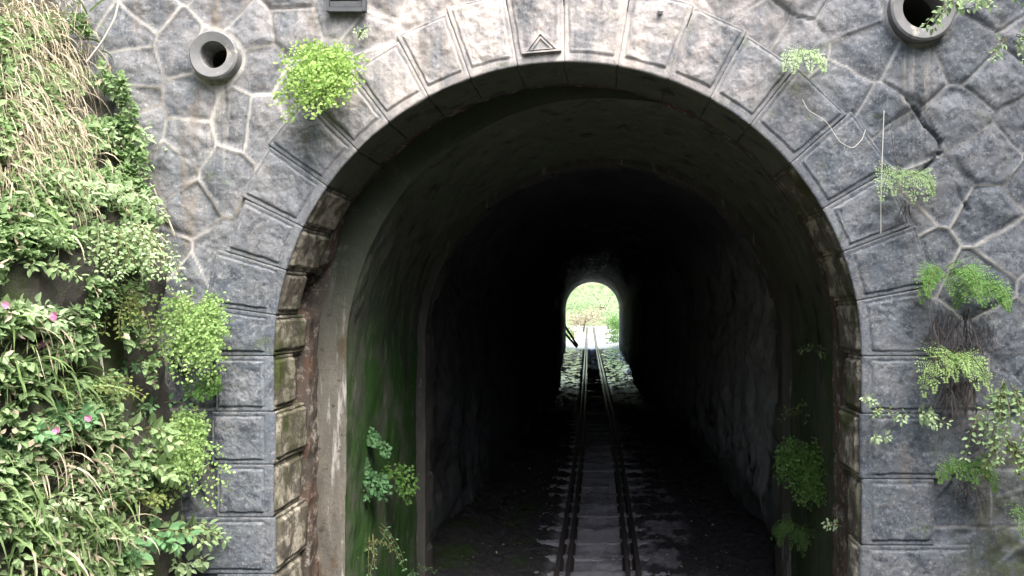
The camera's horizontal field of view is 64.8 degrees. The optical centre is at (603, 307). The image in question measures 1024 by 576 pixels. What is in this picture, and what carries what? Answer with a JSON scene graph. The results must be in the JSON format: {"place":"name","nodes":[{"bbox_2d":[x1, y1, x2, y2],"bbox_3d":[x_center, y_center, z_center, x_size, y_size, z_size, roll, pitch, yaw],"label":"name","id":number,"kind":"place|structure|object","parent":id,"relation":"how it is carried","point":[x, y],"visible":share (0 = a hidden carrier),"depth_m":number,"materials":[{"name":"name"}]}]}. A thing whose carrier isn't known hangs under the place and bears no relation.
{"place":"outdoors","nodes":[
{"label":"outdoors","id":0,"kind":"place"},
{"bbox_2d":[0,0,184,575],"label":"earth bank","id":1,"kind":"structure","parent":0,"point":[59,290],"depth_m":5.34,"materials":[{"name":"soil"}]},
{"bbox_2d":[0,420,70,465],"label":"flowering plant","id":2,"kind":"object","parent":1,"relation":"on","point":[36,438],"visible":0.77,"depth_m":4.36,"materials":[{"name":"green plant"}]},
{"bbox_2d":[0,545,74,575],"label":"leafy plant","id":3,"kind":"object","parent":1,"relation":"on","point":[16,562],"visible":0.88,"depth_m":4.30,"materials":[{"name":"green plant"}]},
{"bbox_2d":[0,292,75,333],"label":"flowering plant","id":4,"kind":"object","parent":1,"relation":"on","point":[33,310],"visible":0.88,"depth_m":4.41,"materials":[{"name":"green plant"}]},
{"bbox_2d":[6,205,76,249],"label":"leafy plant","id":5,"kind":"object","parent":1,"relation":"on","point":[38,228],"visible":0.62,"depth_m":4.57,"materials":[{"name":"green plant"}]},
{"bbox_2d":[18,249,87,283],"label":"leafy plant","id":6,"kind":"object","parent":1,"relation":"on","point":[53,269],"visible":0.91,"depth_m":4.58,"materials":[{"name":"green plant"}]},
{"bbox_2d":[35,340,82,362],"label":"flowering plant","id":7,"kind":"object","parent":1,"relation":"on","point":[68,349],"visible":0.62,"depth_m":4.63,"materials":[{"name":"green plant"}]},
{"bbox_2d":[10,485,109,528],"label":"leafy plant","id":8,"kind":"object","parent":1,"relation":"on","point":[64,502],"visible":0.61,"depth_m":4.45,"materials":[{"name":"green plant"}]},
{"bbox_2d":[0,0,124,262],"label":"dry grass","id":9,"kind":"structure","parent":1,"relation":"on","point":[70,72],"depth_m":5.13,"materials":[{"name":"beige plant"}]},
{"bbox_2d":[32,159,111,207],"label":"leafy plant","id":10,"kind":"object","parent":1,"relation":"on","point":[78,187],"visible":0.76,"depth_m":4.95,"materials":[{"name":"green plant"}]},
{"bbox_2d":[46,399,103,431],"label":"flowering plant","id":11,"kind":"object","parent":1,"relation":"on","point":[85,418],"visible":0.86,"depth_m":4.69,"materials":[{"name":"green plant"}]},
{"bbox_2d":[0,15,161,575],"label":"dead leaves","id":12,"kind":"object","parent":1,"relation":"on","point":[15,411],"visible":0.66,"depth_m":4.74,"materials":[{"name":"plant"}]},
{"bbox_2d":[0,6,167,575],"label":"ground cover","id":13,"kind":"object","parent":1,"relation":"on","point":[85,333],"visible":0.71,"depth_m":4.88,"materials":[{"name":"green plant"}]},
{"bbox_2d":[53,464,128,502],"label":"leafy plant","id":14,"kind":"object","parent":1,"relation":"on","point":[89,487],"visible":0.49,"depth_m":4.87,"materials":[{"name":"green plant"}]},
{"bbox_2d":[0,183,182,575],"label":"withered grass","id":15,"kind":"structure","parent":1,"relation":"on","point":[70,467],"depth_m":4.65,"materials":[{"name":"plant"}]},
{"bbox_2d":[96,335,103,375],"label":"dead vine","id":16,"kind":"object","parent":1,"relation":"on","point":[101,361],"visible":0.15,"depth_m":5.25,"materials":[{"name":"beige plant"}]},
{"bbox_2d":[70,70,132,101],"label":"leafy plant","id":17,"kind":"object","parent":1,"relation":"on","point":[106,91],"visible":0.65,"depth_m":5.87,"materials":[{"name":"green plant"}]},
{"bbox_2d":[55,370,148,410],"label":"leafy plant","id":18,"kind":"object","parent":1,"relation":"on","point":[105,392],"visible":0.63,"depth_m":4.99,"materials":[{"name":"green plant"}]},
{"bbox_2d":[86,0,119,62],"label":"dead vine","id":19,"kind":"object","parent":1,"relation":"on","point":[104,37],"visible":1,"depth_m":5.59,"materials":[{"name":"beige plant"}]},
{"bbox_2d":[62,169,161,215],"bbox_3d":[-3.321,-0.748,5.240,0.338,0.324,0.744,0,0,33],"label":"leafy plant","id":20,"kind":"object","parent":1,"relation":"on","point":[112,186],"visible":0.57,"depth_m":5.35,"materials":[{"name":"green plant"}]},
{"bbox_2d":[76,218,154,281],"bbox_3d":[-3.227,-0.379,5.039,0.710,0.436,0.367,0,0,-37],"label":"trailing plant","id":21,"kind":"object","parent":1,"relation":"on","point":[94,232],"visible":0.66,"depth_m":5.14,"materials":[{"name":"green plant"}]},
{"bbox_2d":[76,511,158,549],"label":"leafy plant","id":22,"kind":"object","parent":1,"relation":"on","point":[126,531],"visible":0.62,"depth_m":4.97,"materials":[{"name":"green plant"}]},
{"bbox_2d":[79,116,166,149],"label":"leafy plant","id":23,"kind":"object","parent":1,"relation":"on","point":[112,132],"visible":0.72,"depth_m":5.80,"materials":[{"name":"green plant"}]},
{"bbox_2d":[96,288,155,339],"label":"trailing plant","id":24,"kind":"object","parent":1,"relation":"on","point":[136,304],"visible":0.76,"depth_m":5.28,"materials":[{"name":"green plant"}]},
{"bbox_2d":[102,194,170,225],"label":"leafy plant","id":25,"kind":"object","parent":1,"relation":"on","point":[145,211],"visible":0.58,"depth_m":5.72,"materials":[{"name":"green plant"}]},
{"bbox_2d":[122,565,151,575],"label":"leafy plant","id":26,"kind":"object","parent":1,"relation":"on","point":[142,573],"visible":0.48,"depth_m":5.13,"materials":[{"name":"green plant"}]},
{"bbox_2d":[92,214,186,293],"bbox_3d":[-3.129,-0.358,5.197,0.763,0.526,0.388,0,0,-39],"label":"trailing plant","id":27,"kind":"object","parent":1,"relation":"on","point":[146,244],"visible":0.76,"depth_m":5.28,"materials":[{"name":"green plant"}]},
{"bbox_2d":[111,489,171,511],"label":"leafy plant","id":28,"kind":"object","parent":1,"relation":"on","point":[153,497],"visible":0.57,"depth_m":5.33,"materials":[{"name":"green plant"}]},
{"bbox_2d":[109,410,183,461],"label":"leafy plant","id":29,"kind":"object","parent":1,"relation":"on","point":[162,435],"visible":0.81,"depth_m":5.48,"materials":[{"name":"green plant"}]},
{"bbox_2d":[117,351,176,376],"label":"leafy plant","id":30,"kind":"object","parent":1,"relation":"on","point":[134,366],"visible":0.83,"depth_m":5.56,"materials":[{"name":"green plant"}]},
{"bbox_2d":[113,454,186,489],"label":"leafy plant","id":31,"kind":"object","parent":1,"relation":"on","point":[164,476],"visible":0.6,"depth_m":5.49,"materials":[{"name":"green plant"}]},
{"bbox_2d":[131,392,191,420],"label":"leafy plant","id":32,"kind":"object","parent":1,"relation":"on","point":[148,406],"visible":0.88,"depth_m":5.68,"materials":[{"name":"green plant"}]},
{"bbox_2d":[122,516,201,568],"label":"leafy plant","id":33,"kind":"object","parent":1,"relation":"on","point":[164,540],"visible":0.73,"depth_m":5.36,"materials":[{"name":"green plant"}]},
{"bbox_2d":[139,285,233,387],"bbox_3d":[-3.028,0.201,5.680,0.827,0.730,0.344,0,0,0],"label":"maidenhair fern","id":34,"kind":"object","parent":1,"relation":"on","point":[205,325],"visible":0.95,"depth_m":5.66,"materials":[{"name":"green plant"}]},
{"bbox_2d":[146,403,235,508],"bbox_3d":[-2.928,1.059,5.656,0.623,0.738,0.383,0,0,20],"label":"maidenhair fern","id":35,"kind":"object","parent":1,"relation":"on","point":[188,455],"visible":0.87,"depth_m":5.67,"materials":[{"name":"green plant"}]},
{"bbox_2d":[169,545,213,575],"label":"leafy plant","id":36,"kind":"object","parent":1,"relation":"on","point":[200,565],"visible":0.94,"depth_m":5.88,"materials":[{"name":"green plant"}]},
{"bbox_2d":[155,511,231,557],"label":"leafy plant","id":37,"kind":"object","parent":1,"relation":"on","point":[192,522],"visible":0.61,"depth_m":5.77,"materials":[{"name":"green plant"}]},
{"bbox_2d":[566,282,618,325],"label":"hill","id":38,"kind":"structure","parent":0,"point":[603,288],"depth_m":120.83,"materials":[{"name":"green plant"}]},
{"bbox_2d":[430,168,777,542],"bbox_3d":[-0.967,-0.114,38.370,16.448,16.076,57.300,0,0,0],"label":"tunnel bore","id":39,"kind":"object","parent":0,"point":[675,269],"visible":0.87,"depth_m":15.99,"materials":[{"name":"grey stone"}]},
{"bbox_2d":[565,325,577,347],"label":"leaning poles","id":40,"kind":"object","parent":39,"relation":"attached to","point":[575,343],"visible":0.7,"depth_m":63.53,"materials":[{"name":"metal"}]},
{"bbox_2d":[431,325,776,575],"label":"trackbed","id":41,"kind":"structure","parent":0,"point":[741,531],"depth_m":13.87,"materials":[{"name":"grey gravel"}]},
{"bbox_2d":[534,326,669,575],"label":"railway track","id":42,"kind":"structure","parent":41,"relation":"on","point":[635,557],"depth_m":15.35,"materials":[{"name":"metal"}]},
{"bbox_2d":[467,437,747,575],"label":"leaf litter","id":43,"kind":"object","parent":41,"relation":"on","point":[602,509],"visible":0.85,"depth_m":13.04,"materials":[{"name":"brown plant"}]},
{"label":"ground","id":44,"kind":"structure","parent":0,"visible":0},
{"bbox_2d":[56,0,1023,575],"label":"tunnel portal","id":45,"kind":"object","parent":44,"relation":"on","point":[256,194],"visible":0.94,"depth_m":6.00,"materials":[{"name":"stone"}]},
{"bbox_2d":[182,370,222,401],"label":"maidenhair fern","id":46,"kind":"object","parent":45,"relation":"attached to","point":[210,390],"visible":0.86,"depth_m":5.81,"materials":[{"name":"green plant"}]},
{"bbox_2d":[189,30,241,81],"bbox_3d":[-2.898,-1.878,6.314,0.360,0.360,0.800,0,0,0],"label":"drain pipe","id":47,"kind":"object","parent":45,"relation":"attached to","point":[215,55],"visible":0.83,"depth_m":5.93,"materials":[{"name":"grey concrete"}]},
{"bbox_2d":[269,35,368,123],"bbox_3d":[-2.015,-1.631,5.709,0.697,0.643,0.385,0,0,0],"label":"maidenhair fern","id":48,"kind":"object","parent":45,"relation":"attached to","point":[322,70],"visible":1,"depth_m":5.67,"materials":[{"name":"green plant"}]},
{"bbox_2d":[326,0,366,13],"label":"drain grate","id":49,"kind":"object","parent":45,"relation":"attached to","point":[346,7],"visible":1,"depth_m":5.96,"materials":[{"name":"metal"}]},
{"bbox_2d":[353,24,369,39],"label":"sprig","id":50,"kind":"object","parent":45,"relation":"attached to","point":[360,34],"visible":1,"depth_m":5.90,"materials":[{"name":"green plant"}]},
{"bbox_2d":[658,7,663,14],"bbox_3d":[0.420,-2.208,5.955,0.042,0.042,0.089,0,0,0],"label":"marker stud","id":51,"kind":"object","parent":45,"relation":"attached to","point":[660,10],"visible":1,"depth_m":5.92,"materials":[{"name":"white paint"}]},
{"bbox_2d":[780,44,827,73],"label":"fern","id":52,"kind":"object","parent":45,"relation":"attached to","point":[817,59],"visible":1,"depth_m":5.81,"materials":[{"name":"green plant"}]},
{"bbox_2d":[821,518,841,530],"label":"sprig","id":53,"kind":"object","parent":45,"relation":"attached to","point":[830,525],"visible":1,"depth_m":6.54,"materials":[{"name":"green plant"}]},
{"bbox_2d":[802,99,865,147],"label":"dead vine","id":54,"kind":"object","parent":45,"relation":"attached to","point":[832,130],"visible":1,"depth_m":5.88,"materials":[{"name":"beige plant"}]},
{"bbox_2d":[860,392,878,407],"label":"creeper sprig","id":55,"kind":"object","parent":45,"relation":"attached to","point":[868,400],"visible":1,"depth_m":5.87,"materials":[{"name":"green plant"}]},
{"bbox_2d":[870,430,892,445],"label":"creeper sprig","id":56,"kind":"object","parent":45,"relation":"attached to","point":[877,440],"visible":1,"depth_m":5.90,"materials":[{"name":"green plant"}]},
{"bbox_2d":[880,112,883,233],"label":"dead vine","id":57,"kind":"object","parent":45,"relation":"attached to","point":[881,171],"visible":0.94,"depth_m":5.88,"materials":[{"name":"beige plant"}]},
{"bbox_2d":[872,404,901,422],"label":"creeper sprig","id":58,"kind":"object","parent":45,"relation":"attached to","point":[879,412],"visible":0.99,"depth_m":5.88,"materials":[{"name":"green plant"}]},
{"bbox_2d":[891,132,900,174],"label":"dead vine","id":59,"kind":"object","parent":45,"relation":"attached to","point":[894,152],"visible":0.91,"depth_m":5.88,"materials":[{"name":"plant"}]},
{"bbox_2d":[874,157,936,203],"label":"fern","id":60,"kind":"object","parent":45,"relation":"attached to","point":[923,176],"visible":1,"depth_m":5.78,"materials":[{"name":"green plant"}]},
{"bbox_2d":[899,200,915,225],"bbox_3d":[2.235,-0.688,5.875,0.132,0.204,0.080,0,0,20],"label":"root mat","id":61,"kind":"object","parent":45,"relation":"attached to","point":[906,208],"visible":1,"depth_m":5.88,"materials":[{"name":"brown plant"}]},
{"bbox_2d":[887,0,956,43],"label":"drain pipe","id":62,"kind":"object","parent":45,"relation":"attached to","point":[907,18],"visible":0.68,"depth_m":5.94,"materials":[{"name":"grey concrete"}]},
{"bbox_2d":[896,404,952,430],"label":"creeper sprig","id":63,"kind":"object","parent":45,"relation":"attached to","point":[922,416],"visible":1,"depth_m":5.79,"materials":[{"name":"green plant"}]},
{"bbox_2d":[910,377,981,455],"bbox_3d":[2.561,0.812,5.910,0.593,0.615,0.374,0,0,0],"label":"root mat","id":64,"kind":"object","parent":45,"relation":"attached to","point":[954,393],"visible":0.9,"depth_m":5.87,"materials":[{"name":"brown plant"}]},
{"bbox_2d":[893,309,1020,422],"bbox_3d":[2.543,0.464,5.851,0.765,0.928,0.941,0,0,-42],"label":"root mat","id":65,"kind":"object","parent":45,"relation":"attached to","point":[942,336],"visible":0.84,"depth_m":5.86,"materials":[{"name":"brown plant"}]},
{"bbox_2d":[914,339,993,397],"bbox_3d":[2.523,0.428,5.727,0.552,0.435,0.291,0,0,0],"label":"fern","id":66,"kind":"object","parent":65,"relation":"attached to","point":[965,364],"visible":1,"depth_m":5.72,"materials":[{"name":"green plant"}]},
{"bbox_2d":[914,252,1004,309],"bbox_3d":[2.562,-0.202,5.713,0.643,0.426,0.360,0,0,0],"label":"fern","id":67,"kind":"object","parent":45,"relation":"attached to","point":[967,274],"visible":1,"depth_m":5.74,"materials":[{"name":"green plant"}]},
{"bbox_2d":[935,453,999,492],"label":"fern","id":68,"kind":"object","parent":45,"relation":"attached to","point":[970,468],"visible":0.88,"depth_m":5.83,"materials":[{"name":"green plant"}]},
{"bbox_2d":[941,478,994,530],"bbox_3d":[2.680,1.429,5.908,0.236,0.358,0.380,0,0,-32],"label":"root mat","id":69,"kind":"object","parent":45,"relation":"attached to","point":[970,492],"visible":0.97,"depth_m":5.87,"materials":[{"name":"plant"}]},
{"bbox_2d":[919,0,1023,34],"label":"creeper","id":70,"kind":"object","parent":45,"relation":"attached to","point":[958,6],"visible":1,"depth_m":5.52,"materials":[{"name":"green plant"}]},
{"bbox_2d":[949,275,1013,312],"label":"fern","id":71,"kind":"object","parent":45,"relation":"attached to","point":[1007,304],"visible":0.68,"depth_m":5.77,"materials":[{"name":"green plant"}]},
{"bbox_2d":[959,321,1005,379],"bbox_3d":[2.766,0.323,5.864,0.258,0.452,0.287,0,0,-44],"label":"root mat","id":72,"kind":"object","parent":45,"relation":"attached to","point":[989,332],"visible":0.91,"depth_m":5.88,"materials":[{"name":"brown plant"}]},
{"bbox_2d":[974,414,992,433],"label":"creeper sprig","id":73,"kind":"object","parent":45,"relation":"attached to","point":[984,423],"visible":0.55,"depth_m":5.83,"materials":[{"name":"green plant"}]},
{"bbox_2d":[959,378,1023,472],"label":"creeper","id":74,"kind":"object","parent":45,"relation":"attached to","point":[999,399],"visible":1,"depth_m":5.60,"materials":[{"name":"green plant"}]},
{"bbox_2d":[979,435,1023,479],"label":"creeper","id":75,"kind":"object","parent":45,"relation":"attached to","point":[1015,453],"visible":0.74,"depth_m":5.73,"materials":[{"name":"green plant"}]},
{"bbox_2d":[987,28,1023,64],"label":"creeper","id":76,"kind":"object","parent":45,"relation":"attached to","point":[1018,41],"visible":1,"depth_m":5.56,"materials":[{"name":"green plant"}]},
{"bbox_2d":[1006,499,1023,536],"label":"fern","id":77,"kind":"object","parent":45,"relation":"attached to","point":[1022,525],"visible":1,"depth_m":5.70,"materials":[{"name":"green plant"}]},
{"bbox_2d":[566,307,579,327],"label":"tree","id":78,"kind":"object","parent":44,"relation":"on","point":[567,317],"visible":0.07,"depth_m":89.38,"materials":[{"name":"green plant"}]},
{"bbox_2d":[568,327,578,337],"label":"bush","id":79,"kind":"object","parent":44,"relation":"on","point":[573,334],"visible":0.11,"depth_m":84.04,"materials":[{"name":"green plant"}]},
{"bbox_2d":[566,293,591,325],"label":"tree","id":80,"kind":"object","parent":44,"relation":"on","point":[568,304],"visible":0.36,"depth_m":105.82,"materials":[{"name":"green plant"}]},
{"bbox_2d":[566,305,612,331],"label":"tree","id":81,"kind":"object","parent":44,"relation":"on","point":[576,322],"visible":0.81,"depth_m":98.11,"materials":[{"name":"brown plant"}]},
{"bbox_2d":[574,283,618,328],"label":"tree","id":82,"kind":"object","parent":44,"relation":"on","point":[596,303],"visible":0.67,"depth_m":104.14,"materials":[{"name":"green plant"}]},
{"bbox_2d":[598,304,618,324],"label":"tree","id":83,"kind":"object","parent":44,"relation":"on","point":[613,314],"visible":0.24,"depth_m":91.97,"materials":[{"name":"green plant"}]},
{"bbox_2d":[601,314,618,343],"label":"bush","id":84,"kind":"object","parent":44,"relation":"on","point":[613,326],"visible":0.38,"depth_m":74.53,"materials":[{"name":"green plant"}]},
{"bbox_2d":[601,311,618,335],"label":"bush","id":85,"kind":"object","parent":44,"relation":"on","point":[610,325],"visible":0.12,"depth_m":81.81,"materials":[{"name":"green plant"}]},
{"bbox_2d":[316,20,921,575],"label":"tunnel lining","id":86,"kind":"object","parent":44,"relation":"on","point":[424,204],"visible":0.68,"depth_m":7.96,"materials":[{"name":"concrete"}]},
{"bbox_2d":[357,538,392,557],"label":"sprig","id":87,"kind":"object","parent":86,"relation":"attached to","point":[370,543],"visible":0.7,"depth_m":7.45,"materials":[{"name":"green plant"}]},
{"bbox_2d":[362,457,392,501],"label":"maidenhair fern","id":88,"kind":"object","parent":86,"relation":"attached to","point":[382,485],"visible":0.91,"depth_m":7.42,"materials":[{"name":"green plant"}]},
{"bbox_2d":[366,427,391,458],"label":"maidenhair fern","id":89,"kind":"object","parent":86,"relation":"attached to","point":[373,436],"visible":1,"depth_m":7.51,"materials":[{"name":"green plant"}]},
{"bbox_2d":[366,523,406,575],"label":"sprig","id":90,"kind":"object","parent":86,"relation":"attached to","point":[373,545],"visible":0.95,"depth_m":7.61,"materials":[{"name":"green plant"}]},
{"bbox_2d":[381,461,419,505],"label":"maidenhair fern","id":91,"kind":"object","parent":86,"relation":"attached to","point":[400,477],"visible":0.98,"depth_m":7.96,"materials":[{"name":"green plant"}]},
{"bbox_2d":[407,563,436,575],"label":"sprig","id":92,"kind":"object","parent":86,"relation":"attached to","point":[411,574],"visible":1,"depth_m":9.03,"materials":[{"name":"green plant"}]},
{"bbox_2d":[770,513,814,557],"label":"fern","id":93,"kind":"object","parent":86,"relation":"attached to","point":[784,527],"visible":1,"depth_m":8.49,"materials":[{"name":"green plant"}]},
{"bbox_2d":[777,399,809,423],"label":"sprig","id":94,"kind":"object","parent":86,"relation":"attached to","point":[797,408],"visible":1,"depth_m":8.30,"materials":[{"name":"green plant"}]},
{"bbox_2d":[772,434,827,510],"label":"maidenhair fern","id":95,"kind":"object","parent":86,"relation":"attached to","point":[810,473],"visible":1,"depth_m":8.22,"materials":[{"name":"green plant"}]},
{"bbox_2d":[798,344,825,359],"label":"sprig","id":96,"kind":"object","parent":86,"relation":"attached to","point":[819,352],"visible":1,"depth_m":8.05,"materials":[{"name":"green plant"}]}
]}

